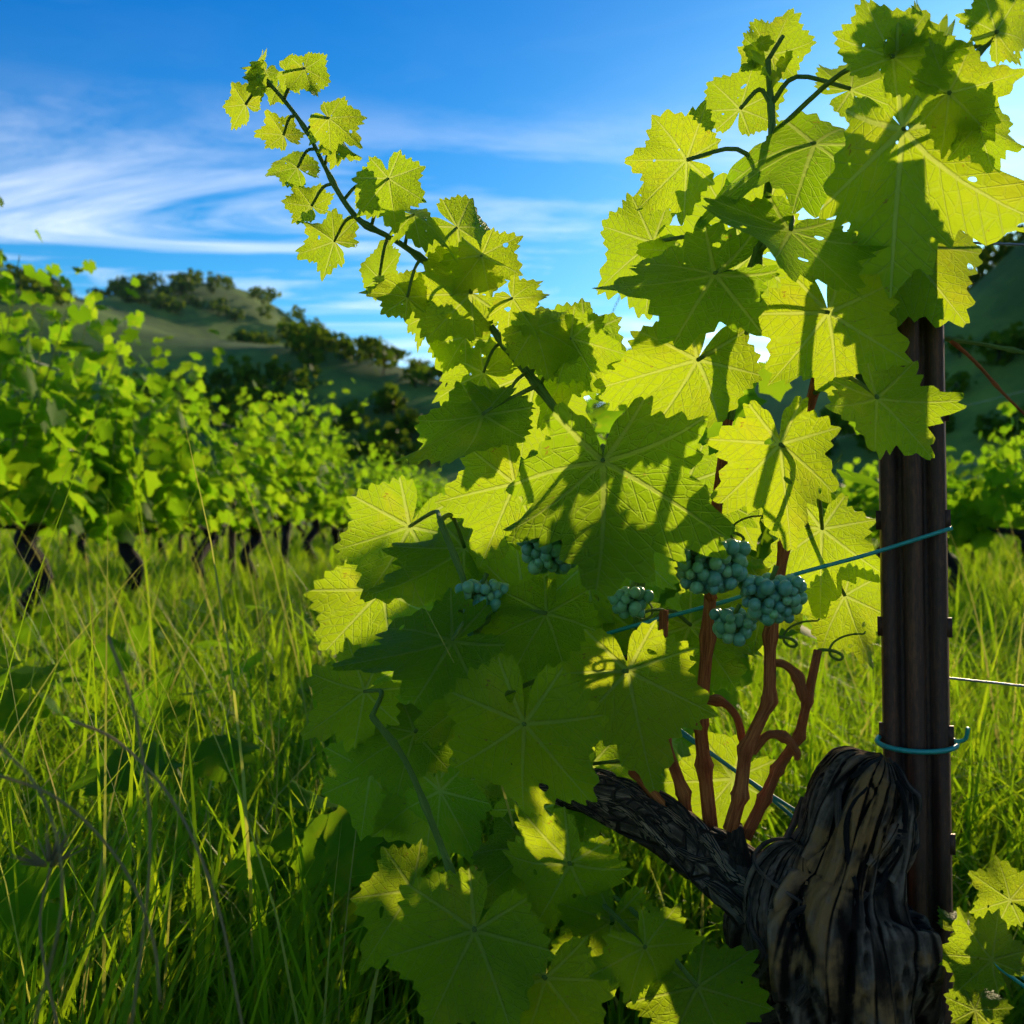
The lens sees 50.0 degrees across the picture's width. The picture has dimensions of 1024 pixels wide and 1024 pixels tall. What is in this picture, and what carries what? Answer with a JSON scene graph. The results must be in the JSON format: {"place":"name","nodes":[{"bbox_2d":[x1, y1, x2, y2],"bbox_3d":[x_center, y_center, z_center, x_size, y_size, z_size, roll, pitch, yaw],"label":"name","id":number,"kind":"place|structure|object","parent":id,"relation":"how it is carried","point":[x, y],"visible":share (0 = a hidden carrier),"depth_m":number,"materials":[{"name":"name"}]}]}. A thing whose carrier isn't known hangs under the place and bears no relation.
{"place":"outdoors","nodes":[
{"label":"outdoors","id":0,"kind":"place"},
{"bbox_2d":[0,372,1023,1023],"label":"grass","id":1,"kind":"structure","parent":0,"point":[296,954],"depth_m":1.64,"materials":[{"name":"green plant"}]},
{"bbox_2d":[0,635,242,1023],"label":"dry stems","id":2,"kind":"object","parent":1,"relation":"on","point":[54,857],"visible":1,"depth_m":0.52,"materials":[{"name":"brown plant"}]},
{"bbox_2d":[0,239,1023,1023],"bbox_3d":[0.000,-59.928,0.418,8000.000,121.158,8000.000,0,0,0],"label":"ground","id":3,"kind":"structure","parent":0,"point":[996,291],"depth_m":322.09,"materials":[{"name":"green plant"}]},
{"bbox_2d":[0,598,596,972],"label":"weeds","id":4,"kind":"object","parent":3,"relation":"on","point":[319,832],"visible":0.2,"depth_m":1.33,"materials":[{"name":"green plant"}]},
{"bbox_2d":[0,197,1023,708],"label":"grapevines","id":5,"kind":"object","parent":3,"relation":"on","point":[38,461],"depth_m":6.16,"materials":[{"name":"green plant"}]},
{"bbox_2d":[84,443,871,586],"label":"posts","id":6,"kind":"object","parent":5,"relation":"on","point":[231,538],"visible":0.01,"depth_m":8.60,"materials":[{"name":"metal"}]},
{"bbox_2d":[0,255,1023,583],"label":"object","id":7,"kind":"object","parent":5,"relation":"on","point":[38,395],"visible":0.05,"depth_m":6.04,"materials":[{"name":"green plant"}]},
{"bbox_2d":[0,296,1023,524],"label":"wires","id":8,"kind":"object","parent":5,"relation":"on","point":[598,435],"depth_m":6.24,"materials":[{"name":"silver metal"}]},
{"bbox_2d":[0,223,1023,469],"bbox_3d":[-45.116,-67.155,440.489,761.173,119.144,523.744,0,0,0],"label":"hill tree crowns","id":9,"kind":"object","parent":3,"relation":"on","point":[312,337],"visible":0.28,"depth_m":315.22,"materials":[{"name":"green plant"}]},
{"bbox_2d":[222,0,1023,1023],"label":"grape leaves","id":10,"kind":"object","parent":3,"relation":"on","point":[910,206],"depth_m":0.82,"materials":[{"name":"green plant"}]},
{"bbox_2d":[455,538,807,646],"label":"grapes","id":11,"kind":"object","parent":10,"relation":"attached to","point":[789,590],"visible":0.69,"depth_m":0.79,"materials":[{"name":"teal food"}]},
{"bbox_2d":[244,30,1023,987],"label":"vine shoots","id":12,"kind":"object","parent":10,"relation":"attached to","point":[536,382],"visible":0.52,"depth_m":0.90,"materials":[{"name":"green plant"}]},
{"bbox_2d":[539,768,754,926],"bbox_3d":[0.119,0.287,0.901,0.269,0.147,0.063,0,0,14],"label":"vine branch","id":13,"kind":"object","parent":10,"relation":"attached to","point":[713,864],"visible":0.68,"depth_m":0.88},
{"bbox_2d":[628,336,1023,840],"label":"vine canes","id":14,"kind":"object","parent":10,"relation":"attached to","point":[752,741],"visible":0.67,"depth_m":0.88,"materials":[{"name":"brown wood"}]},
{"bbox_2d":[876,316,955,1023],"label":"trellis post","id":15,"kind":"object","parent":3,"relation":"on","point":[914,626],"visible":0.48,"depth_m":0.91,"materials":[{"name":"brown wood"}]},
{"bbox_2d":[606,526,1023,987],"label":"tie wires","id":16,"kind":"object","parent":15,"relation":"attached to","point":[777,801],"visible":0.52,"depth_m":0.90,"materials":[{"name":"teal"}]},
{"bbox_2d":[0,0,1023,405],"label":"sky","id":17,"kind":"structure","parent":0,"point":[118,144],"materials":[{"name":"blue"}]},
{"bbox_2d":[949,241,1023,686],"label":"trellis wire","id":18,"kind":"object","parent":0,"point":[973,680],"visible":0.56,"depth_m":0.93,"materials":[{"name":"silver metal"}]}
]}

